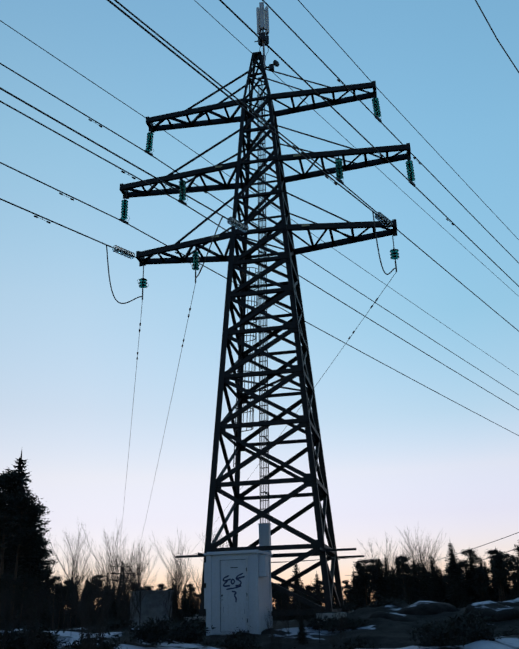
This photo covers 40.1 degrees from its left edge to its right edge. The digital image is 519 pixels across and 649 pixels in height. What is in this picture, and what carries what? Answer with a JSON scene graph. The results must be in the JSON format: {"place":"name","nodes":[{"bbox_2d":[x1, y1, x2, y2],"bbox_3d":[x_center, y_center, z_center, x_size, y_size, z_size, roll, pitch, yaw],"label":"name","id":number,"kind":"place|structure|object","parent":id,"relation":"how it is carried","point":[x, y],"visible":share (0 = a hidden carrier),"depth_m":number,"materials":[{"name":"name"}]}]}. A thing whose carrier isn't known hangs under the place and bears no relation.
{"place":"outdoors","nodes":[
{"label":"outdoors","id":0,"kind":"place"},
{"bbox_2d":[0,602,518,648],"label":"ground","id":1,"kind":"structure","parent":0,"point":[383,639],"depth_m":17.20,"materials":[{"name":"snow"}]},
{"bbox_2d":[0,620,67,648],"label":"juniper bush","id":2,"kind":"object","parent":1,"relation":"on","point":[10,643],"visible":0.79,"depth_m":10.47,"materials":[{"name":"plant"}]},
{"bbox_2d":[24,632,65,648],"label":"juniper bush","id":3,"kind":"object","parent":1,"relation":"on","point":[58,644],"visible":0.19,"depth_m":10.77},
{"bbox_2d":[37,570,66,629],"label":"twig shrub","id":4,"kind":"object","parent":1,"relation":"on","point":[52,586],"visible":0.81,"depth_m":18.96,"materials":[{"name":"plant"}]},
{"bbox_2d":[69,566,93,622],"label":"twig shrub","id":5,"kind":"object","parent":1,"relation":"on","point":[81,589],"visible":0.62,"depth_m":14.38,"materials":[{"name":"plant"}]},
{"bbox_2d":[71,562,100,635],"bbox_3d":[-2.484,4.124,10.193,0.448,1.404,0.646,-1,-22,-1],"label":"twig shrub","id":6,"kind":"object","parent":1,"relation":"on","point":[82,626],"visible":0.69,"depth_m":10.20,"materials":[{"name":"plant"}]},
{"bbox_2d":[75,607,102,648],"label":"twig shrub","id":7,"kind":"object","parent":1,"relation":"on","point":[88,634],"visible":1,"depth_m":8.59,"materials":[{"name":"plant"}]},
{"bbox_2d":[71,560,111,648],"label":"twig shrub","id":8,"kind":"object","parent":1,"relation":"on","point":[90,614],"visible":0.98,"depth_m":9.03,"materials":[{"name":"plant"}]},
{"bbox_2d":[62,625,126,648],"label":"juniper bush","id":9,"kind":"object","parent":1,"relation":"on","point":[106,645],"visible":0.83,"depth_m":9.80,"materials":[{"name":"plant"}]},
{"bbox_2d":[90,574,112,622],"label":"twig shrub","id":10,"kind":"object","parent":1,"relation":"on","point":[100,607],"visible":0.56,"depth_m":27.77,"materials":[{"name":"plant"}]},
{"bbox_2d":[92,569,116,635],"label":"twig shrub","id":11,"kind":"object","parent":1,"relation":"on","point":[109,598],"visible":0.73,"depth_m":12.54,"materials":[{"name":"plant"}]},
{"bbox_2d":[85,539,124,621],"bbox_3d":[-6.129,10.734,29.195,2.007,3.716,1.700,-9,-23,17],"label":"twig shrub","id":12,"kind":"object","parent":1,"relation":"on","point":[96,567],"visible":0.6,"depth_m":29.05,"materials":[{"name":"plant"}]},
{"bbox_2d":[97,619,140,628],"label":"juniper bush","id":13,"kind":"object","parent":1,"relation":"on","point":[111,624],"visible":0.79,"depth_m":22.64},
{"bbox_2d":[116,540,151,590],"bbox_3d":[-5.282,11.079,30.687,1.797,3.907,1.248,-20,-28,38],"label":"twig shrub","id":14,"kind":"object","parent":1,"relation":"on","point":[135,567],"visible":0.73,"depth_m":30.93,"materials":[{"name":"plant"}]},
{"bbox_2d":[121,571,149,633],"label":"twig shrub","id":15,"kind":"object","parent":1,"relation":"on","point":[130,613],"visible":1,"depth_m":14.56,"materials":[{"name":"plant"}]},
{"bbox_2d":[123,537,153,588],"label":"twig shrub","id":16,"kind":"object","parent":1,"relation":"on","point":[144,570],"visible":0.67,"depth_m":31.08,"materials":[{"name":"plant"}]},
{"bbox_2d":[129,590,171,626],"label":"shed","id":17,"kind":"structure","parent":1,"relation":"on","point":[152,602],"depth_m":29.85,"materials":[{"name":"concrete"}]},
{"bbox_2d":[123,617,183,645],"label":"juniper bush","id":18,"kind":"object","parent":1,"relation":"on","point":[147,632],"visible":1,"depth_m":11.98,"materials":[{"name":"plant"}]},
{"bbox_2d":[153,618,189,641],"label":"juniper bush","id":19,"kind":"object","parent":1,"relation":"on","point":[180,628],"visible":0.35,"depth_m":13.26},
{"bbox_2d":[161,616,201,641],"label":"juniper bush","id":20,"kind":"object","parent":1,"relation":"on","point":[184,623],"visible":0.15,"depth_m":13.84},
{"bbox_2d":[163,614,214,643],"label":"juniper bush","id":21,"kind":"object","parent":1,"relation":"on","point":[189,638],"visible":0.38,"depth_m":17.16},
{"bbox_2d":[213,632,259,648],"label":"juniper bush","id":22,"kind":"object","parent":1,"relation":"on","point":[236,643],"visible":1,"depth_m":12.98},
{"bbox_2d":[204,523,272,635],"bbox_3d":[-0.245,7.983,22.070,1.861,3.830,3.756,-7,-22,14],"label":"equipment cabinet","id":23,"kind":"object","parent":1,"relation":"on","point":[253,595],"visible":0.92,"depth_m":20.43,"materials":[{"name":"metal"}]},
{"bbox_2d":[223,573,244,619],"bbox_3d":[-0.728,7.747,20.285,0.677,1.256,0.001,-7,-22,14],"label":"graffiti tag","id":24,"kind":"object","parent":23,"relation":"attached to","point":[236,586],"visible":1,"depth_m":20.41,"materials":[{"name":"paint"}]},
{"bbox_2d":[224,626,259,642],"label":"juniper bush","id":25,"kind":"object","parent":1,"relation":"on","point":[246,635],"visible":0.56,"depth_m":17.29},
{"bbox_2d":[186,611,352,631],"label":"pylon footings","id":26,"kind":"object","parent":1,"relation":"on","point":[330,614],"visible":0.1,"depth_m":20.50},
{"bbox_2d":[295,616,307,644],"bbox_3d":[1.017,7.412,17.293,0.380,0.717,0.358,0,-22,-4],"label":"spruce sapling","id":27,"kind":"object","parent":1,"relation":"on","point":[301,636],"visible":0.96,"depth_m":17.22,"materials":[{"name":"green plant"}]},
{"bbox_2d":[303,611,333,630],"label":"juniper bush","id":28,"kind":"object","parent":1,"relation":"on","point":[313,625],"visible":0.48,"depth_m":20.23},
{"bbox_2d":[313,613,361,631],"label":"juniper bush","id":29,"kind":"object","parent":1,"relation":"on","point":[331,624],"visible":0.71,"depth_m":19.74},
{"bbox_2d":[335,593,348,637],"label":"twig shrub","id":30,"kind":"object","parent":1,"relation":"on","point":[341,608],"visible":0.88,"depth_m":17.69,"materials":[{"name":"plant"}]},
{"bbox_2d":[317,614,371,630],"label":"juniper bush","id":31,"kind":"object","parent":1,"relation":"on","point":[362,622],"visible":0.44,"depth_m":20.05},
{"bbox_2d":[329,634,380,648],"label":"juniper bush","id":32,"kind":"object","parent":1,"relation":"on","point":[362,644],"visible":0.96,"depth_m":16.07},
{"bbox_2d":[368,611,418,621],"bbox_3d":[3.869,8.973,21.334,1.884,0.718,1.868,-5,-22,9],"label":"rock","id":33,"kind":"object","parent":1,"relation":"on","point":[397,617],"visible":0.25,"depth_m":20.81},
{"bbox_2d":[398,601,459,614],"bbox_3d":[5.354,9.269,22.432,2.226,1.053,2.344,2,-22,-9],"label":"rock","id":34,"kind":"object","parent":1,"relation":"on","point":[425,608],"visible":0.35,"depth_m":21.75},
{"bbox_2d":[405,620,471,646],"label":"juniper bush","id":35,"kind":"object","parent":1,"relation":"on","point":[414,639],"visible":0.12,"depth_m":11.15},
{"bbox_2d":[409,619,477,648],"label":"juniper bush","id":36,"kind":"object","parent":1,"relation":"on","point":[443,635],"visible":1,"depth_m":10.26,"materials":[{"name":"plant"}]},
{"bbox_2d":[434,615,498,645],"bbox_3d":[3.178,4.779,11.049,1.058,0.516,0.997,0,-22,-5],"label":"juniper bush","id":37,"kind":"object","parent":1,"relation":"on","point":[471,625],"visible":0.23,"depth_m":11.01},
{"bbox_2d":[438,608,502,627],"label":"juniper bush","id":38,"kind":"object","parent":1,"relation":"on","point":[459,620],"visible":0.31,"depth_m":19.21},
{"bbox_2d":[466,618,500,642],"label":"juniper bush","id":39,"kind":"object","parent":1,"relation":"on","point":[483,634],"visible":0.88,"depth_m":10.69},
{"bbox_2d":[464,601,518,621],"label":"rock","id":40,"kind":"object","parent":1,"relation":"on","point":[501,612],"visible":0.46,"depth_m":20.05,"materials":[{"name":"stone"}]},
{"bbox_2d":[496,598,518,605],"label":"rock","id":41,"kind":"object","parent":1,"relation":"on","point":[514,602],"visible":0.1,"depth_m":21.55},
{"bbox_2d":[0,0,518,608],"label":"sky","id":42,"kind":"structure","parent":0,"point":[398,452],"materials":[{"name":"blue"}]},
{"bbox_2d":[112,97,414,287],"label":"insulator glass discs","id":43,"kind":"object","parent":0,"point":[381,218],"visible":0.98,"depth_m":27.83,"materials":[{"name":"glass"}]},
{"bbox_2d":[55,613,518,646],"bbox_3d":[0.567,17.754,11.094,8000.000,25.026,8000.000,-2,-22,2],"label":"snow","id":44,"kind":"structure","parent":0,"point":[401,630],"depth_m":19.14,"materials":[{"name":"snow"}]},
{"bbox_2d":[0,469,40,604],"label":"pine tree","id":45,"kind":"object","parent":44,"relation":"on","point":[12,480],"visible":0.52,"depth_m":45.77,"materials":[{"name":"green plant"}]},
{"bbox_2d":[0,493,50,623],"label":"pine tree","id":46,"kind":"object","parent":44,"relation":"on","point":[28,515],"visible":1,"depth_m":42.16,"materials":[{"name":"green plant"}]},
{"bbox_2d":[1,542,50,628],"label":"spruce tree","id":47,"kind":"object","parent":44,"relation":"on","point":[25,566],"visible":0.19,"depth_m":50.13,"materials":[{"name":"green plant"}]},
{"bbox_2d":[0,451,52,627],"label":"spruce tree","id":48,"kind":"object","parent":44,"relation":"on","point":[20,462],"visible":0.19,"depth_m":57.89,"materials":[{"name":"green plant"}]},
{"bbox_2d":[31,538,57,613],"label":"pine tree","id":49,"kind":"object","parent":44,"relation":"on","point":[44,551],"visible":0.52,"depth_m":54.61,"materials":[{"name":"green plant"}]},
{"bbox_2d":[39,564,56,628],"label":"spruce tree","id":50,"kind":"object","parent":44,"relation":"on","point":[47,589],"visible":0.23,"depth_m":59.11,"materials":[{"name":"green plant"}]},
{"bbox_2d":[42,575,64,628],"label":"pine tree","id":51,"kind":"object","parent":44,"relation":"on","point":[51,582],"visible":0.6,"depth_m":43.18,"materials":[{"name":"green plant"}]},
{"bbox_2d":[53,587,68,628],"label":"pine tree","id":52,"kind":"object","parent":44,"relation":"on","point":[63,588],"visible":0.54,"depth_m":53.43,"materials":[{"name":"green plant"}]},
{"bbox_2d":[45,524,89,609],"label":"birch tree","id":53,"kind":"object","parent":44,"relation":"on","point":[77,544],"visible":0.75,"depth_m":163.15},
{"bbox_2d":[56,569,83,627],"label":"twig shrub","id":54,"kind":"object","parent":44,"relation":"on","point":[68,598],"visible":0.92,"depth_m":13.98,"materials":[{"name":"plant"}]},
{"bbox_2d":[65,573,80,628],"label":"spruce tree","id":55,"kind":"object","parent":44,"relation":"on","point":[74,604],"visible":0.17,"depth_m":83.07,"materials":[{"name":"green plant"}]},
{"bbox_2d":[62,540,91,585],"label":"birch tree","id":56,"kind":"object","parent":44,"relation":"on","point":[75,562],"visible":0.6,"depth_m":184.87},
{"bbox_2d":[68,579,95,630],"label":"twig shrub","id":57,"kind":"object","parent":44,"relation":"on","point":[83,607],"visible":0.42,"depth_m":15.28,"materials":[{"name":"plant"}]},
{"bbox_2d":[75,581,94,627],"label":"spruce tree","id":58,"kind":"object","parent":44,"relation":"on","point":[79,624],"visible":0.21,"depth_m":52.45,"materials":[{"name":"green plant"}]},
{"bbox_2d":[83,547,118,624],"bbox_3d":[-6.562,10.947,29.875,1.651,3.738,1.760,-13,-24,26],"label":"twig shrub","id":59,"kind":"object","parent":44,"relation":"on","point":[104,575],"visible":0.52,"depth_m":30.03,"materials":[{"name":"plant"}]},
{"bbox_2d":[90,589,116,648],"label":"twig shrub","id":60,"kind":"object","parent":44,"relation":"on","point":[104,614],"visible":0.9,"depth_m":9.59,"materials":[{"name":"plant"}]},
{"bbox_2d":[82,519,126,586],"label":"birch tree","id":61,"kind":"object","parent":44,"relation":"on","point":[109,550],"visible":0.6,"depth_m":184.86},
{"bbox_2d":[103,552,143,621],"bbox_3d":[-4.940,9.773,26.145,1.299,2.840,1.534,-8,-22,15],"label":"twig shrub","id":62,"kind":"object","parent":44,"relation":"on","point":[123,588],"visible":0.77,"depth_m":26.27,"materials":[{"name":"plant"}]},
{"bbox_2d":[110,557,143,621],"bbox_3d":[-4.451,8.697,23.237,1.145,2.432,1.074,12,-25,-30],"label":"twig shrub","id":63,"kind":"object","parent":44,"relation":"on","point":[120,585],"visible":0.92,"depth_m":23.28,"materials":[{"name":"plant"}]},
{"bbox_2d":[116,572,140,626],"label":"twig shrub","id":64,"kind":"object","parent":44,"relation":"on","point":[128,596],"visible":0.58,"depth_m":25.86,"materials":[{"name":"plant"}]},
{"bbox_2d":[119,544,159,624],"bbox_3d":[-4.923,10.735,29.076,1.809,3.350,1.532,0,-22,-5],"label":"twig shrub","id":65,"kind":"object","parent":44,"relation":"on","point":[134,590],"visible":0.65,"depth_m":28.95,"materials":[{"name":"plant"}]},
{"bbox_2d":[149,530,190,593],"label":"bare tree","id":66,"kind":"object","parent":44,"relation":"on","point":[174,556],"visible":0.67,"depth_m":183.66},
{"bbox_2d":[161,563,184,620],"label":"twig shrub","id":67,"kind":"object","parent":44,"relation":"on","point":[171,591],"visible":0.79,"depth_m":28.97,"materials":[{"name":"plant"}]},
{"bbox_2d":[163,570,186,618],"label":"twig shrub","id":68,"kind":"object","parent":44,"relation":"on","point":[173,591],"visible":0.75,"depth_m":27.12,"materials":[{"name":"plant"}]},
{"bbox_2d":[173,587,180,615],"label":"spruce tree","id":69,"kind":"object","parent":44,"relation":"on","point":[174,607],"visible":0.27,"depth_m":83.04,"materials":[{"name":"green plant"}]},
{"bbox_2d":[168,553,189,618],"bbox_3d":[-2.937,9.796,26.274,0.911,2.851,1.311,5,-22,-16],"label":"bare tree","id":70,"kind":"object","parent":44,"relation":"on","point":[186,580],"visible":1,"depth_m":26.37,"materials":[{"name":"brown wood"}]},
{"bbox_2d":[167,549,190,589],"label":"birch tree","id":71,"kind":"object","parent":44,"relation":"on","point":[178,570],"visible":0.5,"depth_m":157.96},
{"bbox_2d":[181,585,196,608],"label":"pine tree","id":72,"kind":"object","parent":44,"relation":"on","point":[191,597],"visible":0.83,"depth_m":91.06,"materials":[{"name":"green plant"}]},
{"bbox_2d":[185,562,202,606],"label":"twig shrub","id":73,"kind":"object","parent":44,"relation":"on","point":[192,586],"visible":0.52,"depth_m":28.51,"materials":[{"name":"plant"}]},
{"bbox_2d":[119,51,410,615],"bbox_3d":[0.233,-1.230,27.192,11.968,22.919,4.796,-2,-22,2],"label":"pylon","id":74,"kind":"object","parent":44,"relation":"on","point":[308,419],"visible":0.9,"depth_m":26.79,"materials":[{"name":"metal"}]},
{"bbox_2d":[34,79,453,359],"bbox_3d":[0.199,-5.020,29.275,15.930,9.100,11.923,-2,-22,2],"label":"insulator hardware","id":75,"kind":"object","parent":74,"relation":"attached to","point":[341,181],"visible":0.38,"depth_m":27.64,"materials":[{"name":"glass"}]},
{"bbox_2d":[0,0,518,579],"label":"conductors","id":76,"kind":"object","parent":75,"relation":"attached to","point":[250,190],"visible":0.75,"depth_m":27.05,"materials":[{"name":"metal"}]},
{"bbox_2d":[233,259,257,466],"bbox_3d":[-0.550,1.225,27.082,1.304,8.303,0.779,-17,-26,34],"label":"caged ladder","id":77,"kind":"object","parent":74,"relation":"attached to","point":[249,353],"visible":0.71,"depth_m":27.06,"materials":[{"name":"metal"}]},
{"bbox_2d":[250,2,278,83],"bbox_3d":[0.154,-12.480,31.325,1.068,4.320,0.884,14,-26,-34],"label":"telecom antenna","id":78,"kind":"object","parent":74,"relation":"attached to","point":[262,21],"visible":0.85,"depth_m":31.61,"materials":[{"name":"metal"}]},
{"bbox_2d":[257,81,272,522],"bbox_3d":[0.146,-1.430,28.213,0.738,19.112,1.703,-2,-22,2],"label":"cable ladder","id":79,"kind":"object","parent":74,"relation":"attached to","point":[263,318],"visible":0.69,"depth_m":26.75,"materials":[{"name":"metal"}]},
{"bbox_2d":[175,547,363,562],"bbox_3d":[0.506,7.741,23.646,5.684,0.137,5.684,-6,-22,10],"label":"anti climb guard","id":80,"kind":"object","parent":74,"relation":"attached to","point":[321,549],"visible":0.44,"depth_m":22.30,"materials":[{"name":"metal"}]},
{"bbox_2d":[274,591,284,608],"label":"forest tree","id":81,"kind":"object","parent":44,"relation":"on","point":[278,597],"visible":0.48,"depth_m":89.18,"materials":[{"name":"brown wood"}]},
{"bbox_2d":[273,586,300,641],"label":"twig shrub","id":82,"kind":"object","parent":44,"relation":"on","point":[283,613],"visible":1,"depth_m":17.55,"materials":[{"name":"plant"}]},
{"bbox_2d":[286,564,308,619],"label":"spruce tree","id":83,"kind":"object","parent":44,"relation":"on","point":[296,582],"visible":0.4,"depth_m":88.28,"materials":[{"name":"green plant"}]},
{"bbox_2d":[285,580,311,622],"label":"twig shrub","id":84,"kind":"object","parent":44,"relation":"on","point":[296,607],"visible":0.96,"depth_m":18.72,"materials":[{"name":"plant"}]},
{"bbox_2d":[310,571,324,606],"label":"spruce tree","id":85,"kind":"object","parent":44,"relation":"on","point":[317,586],"visible":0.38,"depth_m":93.13,"materials":[{"name":"green plant"}]},
{"bbox_2d":[311,576,329,642],"bbox_3d":[1.506,7.100,17.740,0.526,1.649,0.758,0,-22,-6],"label":"bare tree","id":86,"kind":"object","parent":44,"relation":"on","point":[325,602],"visible":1,"depth_m":17.70,"materials":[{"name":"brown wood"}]},
{"bbox_2d":[348,570,364,610],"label":"spruce tree","id":87,"kind":"object","parent":44,"relation":"on","point":[355,599],"visible":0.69,"depth_m":70.93,"materials":[{"name":"green plant"}]},
{"bbox_2d":[352,559,370,605],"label":"pine tree","id":88,"kind":"object","parent":44,"relation":"on","point":[361,570],"visible":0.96,"depth_m":83.81,"materials":[{"name":"green plant"}]},
{"bbox_2d":[352,560,372,604],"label":"spruce tree","id":89,"kind":"object","parent":44,"relation":"on","point":[362,589],"visible":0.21,"depth_m":84.42,"materials":[{"name":"green plant"}]},
{"bbox_2d":[365,557,384,585],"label":"pine tree","id":90,"kind":"object","parent":44,"relation":"on","point":[372,562],"visible":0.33,"depth_m":83.75,"materials":[{"name":"green plant"}]},
{"bbox_2d":[370,556,389,602],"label":"spruce tree","id":91,"kind":"object","parent":44,"relation":"on","point":[380,587],"visible":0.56,"depth_m":76.42,"materials":[{"name":"green plant"}]},
{"bbox_2d":[382,556,395,586],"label":"spruce tree","id":92,"kind":"object","parent":44,"relation":"on","point":[386,566],"visible":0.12,"depth_m":89.55,"materials":[{"name":"green plant"}]},
{"bbox_2d":[391,554,415,597],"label":"pine tree","id":93,"kind":"object","parent":44,"relation":"on","point":[401,560],"visible":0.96,"depth_m":75.50,"materials":[{"name":"green plant"}]},
{"bbox_2d":[410,560,422,598],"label":"spruce tree","id":94,"kind":"object","parent":44,"relation":"on","point":[414,573],"visible":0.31,"depth_m":88.14,"materials":[{"name":"green plant"}]},
{"bbox_2d":[396,526,440,570],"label":"birch tree","id":95,"kind":"object","parent":44,"relation":"on","point":[420,559],"visible":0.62,"depth_m":143.19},
{"bbox_2d":[407,527,445,570],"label":"birch tree","id":96,"kind":"object","parent":44,"relation":"on","point":[423,548],"visible":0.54,"depth_m":163.86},
{"bbox_2d":[417,560,436,601],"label":"spruce tree","id":97,"kind":"object","parent":44,"relation":"on","point":[425,595],"visible":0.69,"depth_m":74.96,"materials":[{"name":"green plant"}]},
{"bbox_2d":[427,556,445,601],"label":"spruce tree","id":98,"kind":"object","parent":44,"relation":"on","point":[433,564],"visible":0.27,"depth_m":91.36,"materials":[{"name":"green plant"}]},
{"bbox_2d":[430,567,444,600],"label":"spruce tree","id":99,"kind":"object","parent":44,"relation":"on","point":[434,574],"visible":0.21,"depth_m":89.39,"materials":[{"name":"green plant"}]},
{"bbox_2d":[442,543,468,607],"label":"spruce tree","id":100,"kind":"object","parent":44,"relation":"on","point":[453,568],"visible":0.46,"depth_m":79.79,"materials":[{"name":"green plant"}]},
{"bbox_2d":[458,549,481,567],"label":"pine tree","id":101,"kind":"object","parent":44,"relation":"on","point":[464,552],"visible":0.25,"depth_m":104.54,"materials":[{"name":"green plant"}]},
{"bbox_2d":[463,561,477,602],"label":"spruce tree","id":102,"kind":"object","parent":44,"relation":"on","point":[467,575],"visible":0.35,"depth_m":84.88,"materials":[{"name":"green plant"}]},
{"bbox_2d":[465,547,488,603],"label":"spruce tree","id":103,"kind":"object","parent":44,"relation":"on","point":[472,572],"visible":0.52,"depth_m":84.62,"materials":[{"name":"green plant"}]},
{"bbox_2d":[471,570,488,596],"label":"pine tree","id":104,"kind":"object","parent":44,"relation":"on","point":[484,588],"visible":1,"depth_m":75.49,"materials":[{"name":"green plant"}]},
{"bbox_2d":[482,561,498,601],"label":"spruce tree","id":105,"kind":"object","parent":44,"relation":"on","point":[490,589],"visible":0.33,"depth_m":90.86,"materials":[{"name":"green plant"}]},
{"bbox_2d":[484,548,504,601],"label":"pine tree","id":106,"kind":"object","parent":44,"relation":"on","point":[493,552],"visible":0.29,"depth_m":81.44,"materials":[{"name":"green plant"}]},
{"bbox_2d":[490,564,509,600],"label":"pine tree","id":107,"kind":"object","parent":44,"relation":"on","point":[494,570],"visible":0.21,"depth_m":72.86,"materials":[{"name":"green plant"}]},
{"bbox_2d":[490,558,510,601],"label":"pine tree","id":108,"kind":"object","parent":44,"relation":"on","point":[502,566],"visible":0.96,"depth_m":72.40,"materials":[{"name":"green plant"}]},
{"bbox_2d":[498,580,511,601],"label":"spruce tree","id":109,"kind":"object","parent":44,"relation":"on","point":[507,590],"visible":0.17,"depth_m":88.54,"materials":[{"name":"green plant"}]},
{"bbox_2d":[499,553,518,592],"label":"pine tree","id":110,"kind":"object","parent":44,"relation":"on","point":[510,560],"visible":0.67,"depth_m":80.21,"materials":[{"name":"green plant"}]},
{"bbox_2d":[508,539,518,572],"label":"pine tree","id":111,"kind":"object","parent":44,"relation":"on","point":[517,550],"visible":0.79,"depth_m":73.23,"materials":[{"name":"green plant"}]},
{"bbox_2d":[509,570,518,599],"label":"spruce tree","id":112,"kind":"object","parent":44,"relation":"on","point":[515,591],"visible":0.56,"depth_m":70.70,"materials":[{"name":"green plant"}]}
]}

